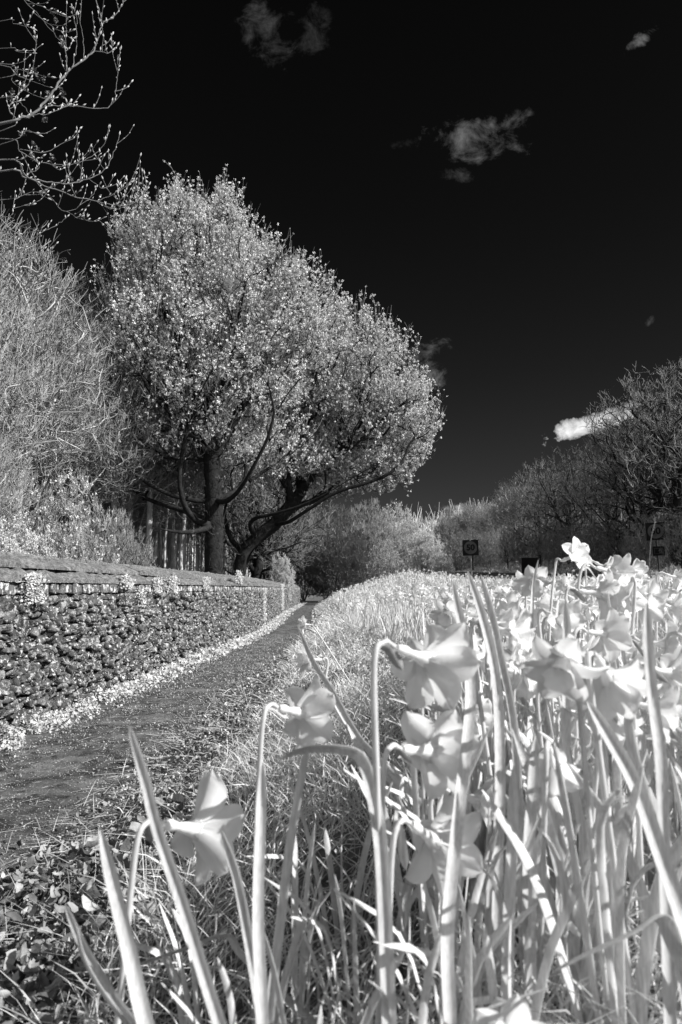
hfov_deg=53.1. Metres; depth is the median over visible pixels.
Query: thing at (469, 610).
daffodil
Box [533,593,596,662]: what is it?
daffodil
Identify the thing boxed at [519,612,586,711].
daffodil
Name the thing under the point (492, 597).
daffodil
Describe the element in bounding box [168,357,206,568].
slender tree
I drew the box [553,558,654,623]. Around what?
daffodil
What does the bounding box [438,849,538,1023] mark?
daffodil
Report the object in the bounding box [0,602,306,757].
wall foot weeds
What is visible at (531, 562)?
board sign
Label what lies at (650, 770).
daffodil
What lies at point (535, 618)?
daffodil
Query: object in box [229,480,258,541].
slender tree
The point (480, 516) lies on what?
bare tree
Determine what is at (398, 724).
daffodil
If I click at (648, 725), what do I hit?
daffodil
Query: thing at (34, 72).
beech tree
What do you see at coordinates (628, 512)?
bare tree
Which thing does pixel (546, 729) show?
daffodil
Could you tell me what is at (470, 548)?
speed sign
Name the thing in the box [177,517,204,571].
slender tree
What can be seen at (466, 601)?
daffodil
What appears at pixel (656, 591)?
daffodil
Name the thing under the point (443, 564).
thicket bush
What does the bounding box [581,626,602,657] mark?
daffodil
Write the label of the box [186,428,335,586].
dark tree
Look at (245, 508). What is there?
slender tree
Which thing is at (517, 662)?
daffodil
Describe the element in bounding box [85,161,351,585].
flowering tree
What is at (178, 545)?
slender tree
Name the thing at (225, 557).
slender tree
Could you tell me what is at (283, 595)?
wall plant
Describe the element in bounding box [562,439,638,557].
bare tree
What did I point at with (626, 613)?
daffodil
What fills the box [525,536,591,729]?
daffodil
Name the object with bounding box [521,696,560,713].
daffodil
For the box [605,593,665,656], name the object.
daffodil
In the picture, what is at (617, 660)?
daffodil
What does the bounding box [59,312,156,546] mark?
slender tree
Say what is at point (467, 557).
dark bush
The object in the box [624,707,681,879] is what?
daffodil
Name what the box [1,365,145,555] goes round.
bare tree
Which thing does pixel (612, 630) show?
daffodil
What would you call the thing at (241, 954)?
daffodil
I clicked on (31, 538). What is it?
leafy shrub
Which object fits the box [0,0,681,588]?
sky
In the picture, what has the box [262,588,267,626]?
wall plant
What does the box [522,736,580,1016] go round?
daffodil
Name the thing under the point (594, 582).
daffodil
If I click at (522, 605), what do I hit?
daffodil
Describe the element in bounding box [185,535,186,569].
slender tree
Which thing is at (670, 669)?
daffodil
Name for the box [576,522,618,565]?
dark bush
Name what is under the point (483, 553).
dark bush
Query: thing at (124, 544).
twiggy shrub
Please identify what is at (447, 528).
bare tree
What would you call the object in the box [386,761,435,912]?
daffodil
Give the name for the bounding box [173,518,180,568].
slender tree
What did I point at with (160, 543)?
slender tree
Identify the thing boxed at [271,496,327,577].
dark tree
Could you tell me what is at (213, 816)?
daffodil
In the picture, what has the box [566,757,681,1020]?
daffodil
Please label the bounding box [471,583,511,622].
daffodil
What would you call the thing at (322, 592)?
dark bush
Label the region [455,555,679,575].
verge grass
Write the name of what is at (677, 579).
daffodil
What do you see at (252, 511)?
slender tree
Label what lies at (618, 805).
daffodil
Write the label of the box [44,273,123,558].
slender tree
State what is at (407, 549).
thicket bush
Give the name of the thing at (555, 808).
daffodil
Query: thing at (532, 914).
daffodil
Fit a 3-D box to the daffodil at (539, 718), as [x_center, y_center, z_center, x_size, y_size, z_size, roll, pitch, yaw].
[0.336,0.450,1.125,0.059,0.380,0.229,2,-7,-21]
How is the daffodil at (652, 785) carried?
on the ground at (232, 956)
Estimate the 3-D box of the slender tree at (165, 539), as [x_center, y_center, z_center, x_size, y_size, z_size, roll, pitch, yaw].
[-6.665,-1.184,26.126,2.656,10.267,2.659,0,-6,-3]
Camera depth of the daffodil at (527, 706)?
1.35 m
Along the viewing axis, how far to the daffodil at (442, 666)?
0.71 m
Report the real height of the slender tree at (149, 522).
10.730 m
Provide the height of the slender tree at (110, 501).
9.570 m
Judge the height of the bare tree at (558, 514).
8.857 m
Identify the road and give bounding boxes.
[455,572,662,578]
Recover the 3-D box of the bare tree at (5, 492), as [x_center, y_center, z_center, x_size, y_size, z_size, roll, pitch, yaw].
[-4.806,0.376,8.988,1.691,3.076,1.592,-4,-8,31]
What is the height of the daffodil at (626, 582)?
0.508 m
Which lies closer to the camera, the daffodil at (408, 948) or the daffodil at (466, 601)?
the daffodil at (408, 948)
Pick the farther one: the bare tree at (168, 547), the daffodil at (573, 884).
the bare tree at (168, 547)
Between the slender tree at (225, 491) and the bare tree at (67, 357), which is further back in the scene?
the slender tree at (225, 491)
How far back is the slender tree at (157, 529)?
27.51 m
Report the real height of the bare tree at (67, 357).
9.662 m
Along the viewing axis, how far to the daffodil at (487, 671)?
1.23 m
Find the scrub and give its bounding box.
[444,475,672,570]
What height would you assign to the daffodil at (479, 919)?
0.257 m
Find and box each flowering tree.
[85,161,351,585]
[223,286,446,585]
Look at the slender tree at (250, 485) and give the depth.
35.90 m
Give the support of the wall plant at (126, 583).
attached to the stone wall
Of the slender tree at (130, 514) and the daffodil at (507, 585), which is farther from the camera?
the slender tree at (130, 514)
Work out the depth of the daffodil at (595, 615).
2.56 m
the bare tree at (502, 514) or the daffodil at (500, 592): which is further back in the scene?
the bare tree at (502, 514)
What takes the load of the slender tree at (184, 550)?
on the ground at (232, 956)
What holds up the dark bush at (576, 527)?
on the ground at (232, 956)
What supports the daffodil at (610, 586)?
on the ground at (232, 956)
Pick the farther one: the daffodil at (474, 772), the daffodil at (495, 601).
the daffodil at (495, 601)
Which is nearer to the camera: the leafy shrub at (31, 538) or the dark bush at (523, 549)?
the leafy shrub at (31, 538)
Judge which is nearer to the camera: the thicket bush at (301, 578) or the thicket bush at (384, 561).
the thicket bush at (384, 561)
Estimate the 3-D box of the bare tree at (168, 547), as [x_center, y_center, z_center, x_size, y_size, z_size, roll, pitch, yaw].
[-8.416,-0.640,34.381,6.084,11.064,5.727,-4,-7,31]
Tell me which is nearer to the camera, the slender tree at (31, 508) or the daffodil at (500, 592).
the daffodil at (500, 592)
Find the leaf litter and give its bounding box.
[0,643,310,1023]
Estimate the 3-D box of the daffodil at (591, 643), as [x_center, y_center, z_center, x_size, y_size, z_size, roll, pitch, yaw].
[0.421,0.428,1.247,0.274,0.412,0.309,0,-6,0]
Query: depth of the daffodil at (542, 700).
1.35 m
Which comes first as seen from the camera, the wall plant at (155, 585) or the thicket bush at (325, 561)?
the wall plant at (155, 585)
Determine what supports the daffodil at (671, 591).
on the ground at (232, 956)
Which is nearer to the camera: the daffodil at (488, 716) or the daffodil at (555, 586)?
the daffodil at (488, 716)
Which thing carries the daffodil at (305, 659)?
on the ground at (232, 956)
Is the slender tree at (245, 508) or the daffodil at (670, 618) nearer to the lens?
the daffodil at (670, 618)
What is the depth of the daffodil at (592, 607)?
1.88 m
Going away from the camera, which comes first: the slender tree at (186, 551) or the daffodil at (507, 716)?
the daffodil at (507, 716)
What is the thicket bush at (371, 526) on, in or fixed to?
on the ground at (232, 956)
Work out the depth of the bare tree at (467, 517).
83.83 m
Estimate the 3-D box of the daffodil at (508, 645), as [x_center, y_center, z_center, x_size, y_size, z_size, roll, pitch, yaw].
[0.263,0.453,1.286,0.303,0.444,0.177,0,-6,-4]
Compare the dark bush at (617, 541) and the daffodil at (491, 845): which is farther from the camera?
the dark bush at (617, 541)
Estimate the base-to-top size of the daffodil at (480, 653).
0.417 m
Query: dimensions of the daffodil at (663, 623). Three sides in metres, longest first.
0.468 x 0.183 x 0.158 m
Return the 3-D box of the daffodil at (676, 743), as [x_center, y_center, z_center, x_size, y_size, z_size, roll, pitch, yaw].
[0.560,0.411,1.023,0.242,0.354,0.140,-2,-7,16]
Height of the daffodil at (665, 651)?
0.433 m
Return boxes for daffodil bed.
[328,568,681,932]
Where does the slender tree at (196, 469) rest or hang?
on the ground at (232, 956)
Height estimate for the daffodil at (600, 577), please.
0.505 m
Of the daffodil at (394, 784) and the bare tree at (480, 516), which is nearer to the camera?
the daffodil at (394, 784)
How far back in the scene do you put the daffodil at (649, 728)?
1.37 m
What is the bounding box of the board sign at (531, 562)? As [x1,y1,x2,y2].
[521,558,537,572]
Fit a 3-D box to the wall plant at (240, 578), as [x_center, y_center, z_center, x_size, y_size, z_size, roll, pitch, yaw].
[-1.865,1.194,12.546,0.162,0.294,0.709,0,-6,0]
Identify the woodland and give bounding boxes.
[7,446,281,584]
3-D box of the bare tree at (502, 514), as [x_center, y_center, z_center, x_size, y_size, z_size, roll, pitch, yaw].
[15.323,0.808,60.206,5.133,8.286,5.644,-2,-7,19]
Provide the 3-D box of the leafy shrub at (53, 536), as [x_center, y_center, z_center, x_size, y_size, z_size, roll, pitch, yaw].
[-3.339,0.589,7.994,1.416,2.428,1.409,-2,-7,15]
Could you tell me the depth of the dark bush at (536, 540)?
50.96 m
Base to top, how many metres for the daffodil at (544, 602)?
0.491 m
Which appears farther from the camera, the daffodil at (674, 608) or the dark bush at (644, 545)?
the dark bush at (644, 545)
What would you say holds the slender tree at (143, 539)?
on the ground at (232, 956)
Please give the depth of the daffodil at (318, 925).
0.81 m
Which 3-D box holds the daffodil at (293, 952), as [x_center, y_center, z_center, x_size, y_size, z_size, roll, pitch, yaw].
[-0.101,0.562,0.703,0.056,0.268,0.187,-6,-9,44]
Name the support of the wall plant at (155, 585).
attached to the stone wall
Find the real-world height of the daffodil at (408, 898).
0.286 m
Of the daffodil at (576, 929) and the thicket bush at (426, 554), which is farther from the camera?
the thicket bush at (426, 554)
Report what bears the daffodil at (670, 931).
on the ground at (232, 956)
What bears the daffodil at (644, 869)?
on the ground at (232, 956)
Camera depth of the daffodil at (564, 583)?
3.15 m
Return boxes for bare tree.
[0,191,123,485]
[0,257,110,548]
[0,269,75,479]
[0,428,43,547]
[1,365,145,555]
[25,308,120,542]
[28,335,173,555]
[89,466,181,551]
[141,506,198,568]
[431,509,465,561]
[453,498,486,537]
[471,499,505,552]
[471,502,497,538]
[487,475,534,565]
[506,460,572,564]
[523,444,602,564]
[561,359,681,564]
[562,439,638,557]
[574,394,681,562]
[618,358,681,500]
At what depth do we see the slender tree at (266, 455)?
36.18 m
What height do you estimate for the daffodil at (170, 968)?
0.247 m
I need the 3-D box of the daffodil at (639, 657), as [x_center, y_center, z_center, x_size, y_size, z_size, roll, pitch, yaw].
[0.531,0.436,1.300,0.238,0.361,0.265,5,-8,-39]
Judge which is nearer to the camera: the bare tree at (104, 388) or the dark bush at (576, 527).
the bare tree at (104, 388)
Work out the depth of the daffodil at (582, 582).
2.84 m
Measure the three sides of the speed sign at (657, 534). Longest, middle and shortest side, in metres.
2.443 x 0.732 x 0.112 m
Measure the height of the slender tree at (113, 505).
11.544 m
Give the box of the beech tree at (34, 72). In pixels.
[0,0,150,300]
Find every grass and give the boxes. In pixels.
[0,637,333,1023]
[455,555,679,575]
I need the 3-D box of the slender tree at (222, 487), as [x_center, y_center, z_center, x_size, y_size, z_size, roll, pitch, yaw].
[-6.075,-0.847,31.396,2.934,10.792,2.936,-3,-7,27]
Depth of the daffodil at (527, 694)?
1.15 m
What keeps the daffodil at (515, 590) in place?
on the ground at (232, 956)
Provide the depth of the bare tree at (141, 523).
26.59 m
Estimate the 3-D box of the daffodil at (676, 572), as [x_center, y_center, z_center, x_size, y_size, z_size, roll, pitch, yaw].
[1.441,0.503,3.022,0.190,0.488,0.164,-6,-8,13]
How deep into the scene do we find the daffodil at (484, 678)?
1.82 m
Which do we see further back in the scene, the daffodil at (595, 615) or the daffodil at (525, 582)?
the daffodil at (595, 615)
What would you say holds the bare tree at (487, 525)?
on the ground at (232, 956)
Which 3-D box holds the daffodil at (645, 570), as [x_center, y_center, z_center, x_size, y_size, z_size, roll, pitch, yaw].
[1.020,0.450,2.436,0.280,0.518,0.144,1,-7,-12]
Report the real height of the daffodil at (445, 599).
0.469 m
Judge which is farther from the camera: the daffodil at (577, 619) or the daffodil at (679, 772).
the daffodil at (577, 619)
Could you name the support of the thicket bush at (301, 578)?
on the ground at (232, 956)
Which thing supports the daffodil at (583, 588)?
on the ground at (232, 956)
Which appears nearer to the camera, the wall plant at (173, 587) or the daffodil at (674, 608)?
the daffodil at (674, 608)
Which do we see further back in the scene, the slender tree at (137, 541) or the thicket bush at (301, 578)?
the thicket bush at (301, 578)
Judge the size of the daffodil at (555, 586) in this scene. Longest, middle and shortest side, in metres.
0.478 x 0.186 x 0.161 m
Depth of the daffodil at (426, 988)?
0.63 m
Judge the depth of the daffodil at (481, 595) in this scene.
2.75 m
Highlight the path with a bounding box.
[0,602,319,883]
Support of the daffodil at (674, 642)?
on the ground at (232, 956)
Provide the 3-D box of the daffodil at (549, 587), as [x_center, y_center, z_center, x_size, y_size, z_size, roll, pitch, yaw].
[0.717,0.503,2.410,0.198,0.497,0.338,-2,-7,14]
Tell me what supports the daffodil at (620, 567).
on the ground at (232, 956)
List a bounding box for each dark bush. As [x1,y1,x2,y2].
[305,568,344,599]
[444,532,477,571]
[462,531,480,569]
[473,531,502,569]
[494,530,517,567]
[504,526,537,565]
[528,524,551,566]
[537,521,573,566]
[567,519,593,554]
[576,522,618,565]
[604,516,634,557]
[617,512,671,571]
[659,504,681,568]
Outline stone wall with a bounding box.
[0,551,301,733]
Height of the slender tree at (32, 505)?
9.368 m
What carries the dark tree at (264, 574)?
on the ground at (232, 956)
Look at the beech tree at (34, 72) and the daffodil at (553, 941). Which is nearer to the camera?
the daffodil at (553, 941)
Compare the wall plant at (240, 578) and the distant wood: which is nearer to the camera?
the wall plant at (240, 578)
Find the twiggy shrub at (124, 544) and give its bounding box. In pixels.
[61,508,157,584]
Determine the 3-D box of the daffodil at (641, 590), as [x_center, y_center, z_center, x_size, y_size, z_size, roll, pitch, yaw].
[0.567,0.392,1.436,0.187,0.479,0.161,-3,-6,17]
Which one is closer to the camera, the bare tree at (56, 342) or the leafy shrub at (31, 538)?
the leafy shrub at (31, 538)
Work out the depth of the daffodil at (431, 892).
1.00 m
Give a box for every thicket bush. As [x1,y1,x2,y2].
[285,522,334,600]
[299,503,362,595]
[334,496,400,581]
[334,531,374,588]
[364,499,425,576]
[364,537,405,583]
[387,515,427,574]
[411,529,444,575]
[433,551,454,577]
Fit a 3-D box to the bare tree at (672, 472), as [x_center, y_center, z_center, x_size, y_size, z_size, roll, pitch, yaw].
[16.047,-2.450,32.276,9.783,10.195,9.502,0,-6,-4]
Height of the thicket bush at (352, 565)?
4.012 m
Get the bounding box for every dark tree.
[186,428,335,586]
[223,478,330,580]
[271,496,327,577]
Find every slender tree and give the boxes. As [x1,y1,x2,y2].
[10,485,70,546]
[11,472,78,552]
[30,502,67,553]
[41,480,104,539]
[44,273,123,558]
[51,508,69,557]
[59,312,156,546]
[66,457,148,532]
[68,285,184,562]
[91,401,176,551]
[95,311,165,551]
[110,337,203,566]
[127,347,172,559]
[133,490,194,567]
[133,494,144,558]
[135,506,196,567]
[135,507,153,565]
[139,486,180,564]
[143,365,236,584]
[147,454,197,568]
[157,515,181,567]
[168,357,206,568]
[169,506,181,584]
[170,408,234,569]
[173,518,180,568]
[175,508,204,571]
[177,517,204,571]
[181,412,254,524]
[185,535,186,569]
[186,504,201,570]
[187,440,242,515]
[191,392,253,498]
[200,389,274,585]
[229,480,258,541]
[232,414,269,544]
[233,409,270,564]
[234,458,269,576]
[239,378,293,576]
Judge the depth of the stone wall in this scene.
6.06 m
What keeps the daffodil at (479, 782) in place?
on the ground at (232, 956)
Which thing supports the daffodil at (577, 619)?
on the ground at (232, 956)
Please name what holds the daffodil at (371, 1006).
on the ground at (232, 956)
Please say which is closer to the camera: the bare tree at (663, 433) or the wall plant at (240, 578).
the wall plant at (240, 578)
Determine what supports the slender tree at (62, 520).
on the ground at (232, 956)
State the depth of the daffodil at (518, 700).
1.60 m
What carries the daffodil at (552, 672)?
on the ground at (232, 956)
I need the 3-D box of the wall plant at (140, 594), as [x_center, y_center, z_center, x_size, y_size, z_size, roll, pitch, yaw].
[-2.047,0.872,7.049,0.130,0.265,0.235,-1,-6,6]
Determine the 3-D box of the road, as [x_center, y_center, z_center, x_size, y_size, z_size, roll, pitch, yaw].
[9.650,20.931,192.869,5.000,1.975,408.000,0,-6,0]
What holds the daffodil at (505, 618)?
on the ground at (232, 956)
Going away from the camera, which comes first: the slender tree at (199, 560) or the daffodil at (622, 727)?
the daffodil at (622, 727)
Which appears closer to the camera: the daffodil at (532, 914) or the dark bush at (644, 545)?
the daffodil at (532, 914)
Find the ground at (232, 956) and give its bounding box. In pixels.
[0,542,680,1023]
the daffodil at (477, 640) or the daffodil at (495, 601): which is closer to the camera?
the daffodil at (477, 640)
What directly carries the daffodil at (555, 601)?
on the ground at (232, 956)
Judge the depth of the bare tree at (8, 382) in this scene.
12.46 m
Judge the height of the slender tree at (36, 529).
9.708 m
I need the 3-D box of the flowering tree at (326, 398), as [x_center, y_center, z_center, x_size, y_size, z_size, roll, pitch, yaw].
[-0.180,-2.426,26.833,8.908,12.742,6.621,-3,-7,27]
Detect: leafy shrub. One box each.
[0,516,60,582]
[2,459,120,583]
[269,552,295,601]
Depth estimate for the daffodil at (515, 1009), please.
0.60 m
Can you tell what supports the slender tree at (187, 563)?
on the ground at (232, 956)
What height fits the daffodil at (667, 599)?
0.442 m
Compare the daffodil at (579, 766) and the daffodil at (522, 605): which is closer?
the daffodil at (579, 766)
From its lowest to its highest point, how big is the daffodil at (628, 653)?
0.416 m
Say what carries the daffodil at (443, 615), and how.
on the ground at (232, 956)
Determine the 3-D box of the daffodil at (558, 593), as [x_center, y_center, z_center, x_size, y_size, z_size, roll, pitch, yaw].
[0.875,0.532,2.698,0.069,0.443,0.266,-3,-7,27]
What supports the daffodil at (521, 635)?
on the ground at (232, 956)
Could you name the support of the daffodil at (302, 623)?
on the ground at (232, 956)
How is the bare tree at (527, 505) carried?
on the ground at (232, 956)
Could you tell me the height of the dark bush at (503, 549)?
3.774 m
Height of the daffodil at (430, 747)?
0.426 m
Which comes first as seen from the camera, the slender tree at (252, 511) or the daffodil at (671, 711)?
the daffodil at (671, 711)
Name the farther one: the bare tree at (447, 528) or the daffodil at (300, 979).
the bare tree at (447, 528)
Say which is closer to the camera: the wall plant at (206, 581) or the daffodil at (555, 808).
the daffodil at (555, 808)
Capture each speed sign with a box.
[462,539,478,576]
[645,522,665,571]
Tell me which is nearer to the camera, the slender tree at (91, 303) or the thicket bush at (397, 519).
the slender tree at (91, 303)
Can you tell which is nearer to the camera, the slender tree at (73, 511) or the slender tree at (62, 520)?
the slender tree at (73, 511)
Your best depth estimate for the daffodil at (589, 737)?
0.95 m
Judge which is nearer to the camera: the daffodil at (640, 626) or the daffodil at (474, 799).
the daffodil at (474, 799)
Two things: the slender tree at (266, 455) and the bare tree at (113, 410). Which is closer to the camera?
the bare tree at (113, 410)
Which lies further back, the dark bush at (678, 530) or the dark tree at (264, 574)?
the dark tree at (264, 574)
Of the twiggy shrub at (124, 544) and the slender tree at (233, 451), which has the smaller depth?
the twiggy shrub at (124, 544)
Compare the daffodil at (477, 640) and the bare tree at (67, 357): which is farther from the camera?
the bare tree at (67, 357)
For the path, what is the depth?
3.90 m
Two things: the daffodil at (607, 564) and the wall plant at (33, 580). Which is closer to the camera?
the daffodil at (607, 564)
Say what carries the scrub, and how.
on the ground at (232, 956)
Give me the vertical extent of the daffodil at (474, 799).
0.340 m
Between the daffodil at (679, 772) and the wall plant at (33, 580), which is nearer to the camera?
the daffodil at (679, 772)
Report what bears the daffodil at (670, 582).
on the ground at (232, 956)
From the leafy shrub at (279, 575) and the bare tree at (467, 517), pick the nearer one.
the leafy shrub at (279, 575)
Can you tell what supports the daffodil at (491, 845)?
on the ground at (232, 956)
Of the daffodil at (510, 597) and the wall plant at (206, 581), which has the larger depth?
the wall plant at (206, 581)
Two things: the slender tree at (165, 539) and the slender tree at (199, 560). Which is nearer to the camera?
the slender tree at (165, 539)
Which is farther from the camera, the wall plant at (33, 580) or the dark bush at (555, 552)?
the dark bush at (555, 552)
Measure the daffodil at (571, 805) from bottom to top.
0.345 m
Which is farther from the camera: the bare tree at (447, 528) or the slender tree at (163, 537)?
the bare tree at (447, 528)
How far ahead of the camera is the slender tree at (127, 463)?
22.79 m
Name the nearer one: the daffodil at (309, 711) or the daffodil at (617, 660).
the daffodil at (309, 711)
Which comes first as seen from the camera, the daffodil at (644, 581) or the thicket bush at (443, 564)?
the daffodil at (644, 581)
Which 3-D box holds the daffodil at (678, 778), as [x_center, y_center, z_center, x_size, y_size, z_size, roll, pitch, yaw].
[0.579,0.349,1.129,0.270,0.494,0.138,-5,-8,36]
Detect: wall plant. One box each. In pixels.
[20,570,49,604]
[117,571,136,589]
[135,585,149,607]
[152,573,168,593]
[165,575,179,593]
[201,577,212,588]
[235,569,243,584]
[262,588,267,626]
[280,584,284,609]
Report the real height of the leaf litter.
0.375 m
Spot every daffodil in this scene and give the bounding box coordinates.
[65,905,135,1023]
[75,726,245,1023]
[89,933,316,1023]
[135,903,216,1023]
[161,901,317,1023]
[221,673,335,1023]
[246,775,392,958]
[264,874,359,1023]
[265,933,410,1023]
[278,709,480,1023]
[291,823,329,1023]
[296,625,630,1022]
[298,615,356,692]
[333,883,472,1023]
[339,767,445,950]
[347,636,509,996]
[356,756,436,846]
[369,815,495,984]
[369,917,548,1023]
[370,581,479,1023]
[373,877,584,1020]
[374,771,476,978]
[382,684,485,721]
[385,786,539,1008]
[385,793,498,1014]
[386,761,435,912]
[387,657,536,879]
[388,714,493,844]
[389,571,505,1010]
[389,608,519,716]
[418,598,492,801]
[425,640,545,765]
[427,637,557,850]
[428,629,503,789]
[428,766,517,1008]
[429,591,486,628]
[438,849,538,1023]
[440,592,452,606]
[445,651,527,856]
[457,701,508,780]
[462,597,482,642]
[462,698,493,906]
[463,603,475,622]
[467,591,522,663]
[468,565,553,707]
[469,575,535,992]
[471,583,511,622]
[472,992,544,1023]
[473,648,577,935]
[475,596,535,638]
[476,659,576,897]
[476,735,525,913]
[477,589,496,616]
[478,632,505,696]
[478,701,608,899]
[479,589,552,708]
[479,598,506,695]
[479,599,586,772]
[481,634,681,1023]
[483,826,649,1020]
[484,694,546,764]
[484,708,646,884]
[486,586,524,615]
[492,585,516,598]
[492,713,624,839]
[495,600,520,750]
[501,644,558,794]
[503,570,554,708]
[503,698,655,898]
[504,665,620,931]
[505,691,576,902]
[506,685,681,1002]
[506,749,654,1023]
[507,635,649,755]
[507,729,664,923]
[515,663,582,722]
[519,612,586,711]
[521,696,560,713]
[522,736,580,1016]
[523,800,588,1004]
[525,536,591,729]
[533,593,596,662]
[533,609,541,627]
[534,595,590,637]
[534,727,642,949]
[535,715,602,855]
[538,648,654,775]
[541,576,598,639]
[542,584,554,638]
[544,556,612,631]
[544,574,604,647]
[544,583,556,592]
[550,590,561,627]
[550,628,663,793]
[551,715,681,908]
[552,575,575,627]
[552,598,601,656]
[552,914,681,977]
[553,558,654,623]
[555,599,632,985]
[560,569,619,729]
[565,791,635,1023]
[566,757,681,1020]
[568,579,591,614]
[571,734,681,866]
[576,553,635,599]
[579,584,652,646]
[581,576,592,621]
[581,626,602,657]
[581,638,642,668]
[582,579,647,642]
[582,650,681,1023]
[583,565,648,628]
[585,595,664,630]
[585,610,636,712]
[587,713,681,1004]
[605,575,663,758]
[605,592,681,696]
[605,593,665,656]
[618,656,681,795]
[619,578,668,666]
[619,654,675,780]
[621,620,681,776]
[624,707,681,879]
[632,603,681,1023]
[637,631,681,867]
[637,726,681,750]
[638,619,679,769]
[643,679,681,739]
[645,723,681,766]
[652,569,681,637]
[653,610,667,638]
[658,569,680,630]
[658,597,671,647]
[659,585,681,633]
[666,611,677,626]
[668,580,681,623]
[670,727,681,744]
[674,766,681,779]
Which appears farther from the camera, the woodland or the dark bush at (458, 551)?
the dark bush at (458, 551)
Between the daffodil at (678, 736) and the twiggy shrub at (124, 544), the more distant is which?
the twiggy shrub at (124, 544)
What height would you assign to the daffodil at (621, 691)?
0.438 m
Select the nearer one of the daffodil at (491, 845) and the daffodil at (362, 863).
the daffodil at (491, 845)
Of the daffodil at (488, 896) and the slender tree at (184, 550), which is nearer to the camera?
the daffodil at (488, 896)
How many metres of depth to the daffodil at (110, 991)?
0.73 m
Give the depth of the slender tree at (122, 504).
22.59 m
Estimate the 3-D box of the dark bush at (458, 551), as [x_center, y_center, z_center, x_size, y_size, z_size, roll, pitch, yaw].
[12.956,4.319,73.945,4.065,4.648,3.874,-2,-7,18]
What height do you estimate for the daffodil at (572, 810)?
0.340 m
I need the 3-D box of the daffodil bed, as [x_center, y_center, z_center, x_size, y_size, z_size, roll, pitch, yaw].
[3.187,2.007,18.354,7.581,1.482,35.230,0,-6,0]
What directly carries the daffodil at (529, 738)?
on the ground at (232, 956)
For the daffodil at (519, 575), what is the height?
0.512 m
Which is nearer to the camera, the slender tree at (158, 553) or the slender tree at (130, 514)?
the slender tree at (130, 514)
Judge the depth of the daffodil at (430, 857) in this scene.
0.76 m
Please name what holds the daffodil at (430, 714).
on the ground at (232, 956)
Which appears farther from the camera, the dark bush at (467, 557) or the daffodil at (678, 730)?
the dark bush at (467, 557)
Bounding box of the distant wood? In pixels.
[293,488,515,595]
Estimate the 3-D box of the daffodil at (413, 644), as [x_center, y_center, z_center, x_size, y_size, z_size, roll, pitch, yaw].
[0.089,0.416,0.936,0.267,0.493,0.137,-4,-7,30]
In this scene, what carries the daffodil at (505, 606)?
on the ground at (232, 956)
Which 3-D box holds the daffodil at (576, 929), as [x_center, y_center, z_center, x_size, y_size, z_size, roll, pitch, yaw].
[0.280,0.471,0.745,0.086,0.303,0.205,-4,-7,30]

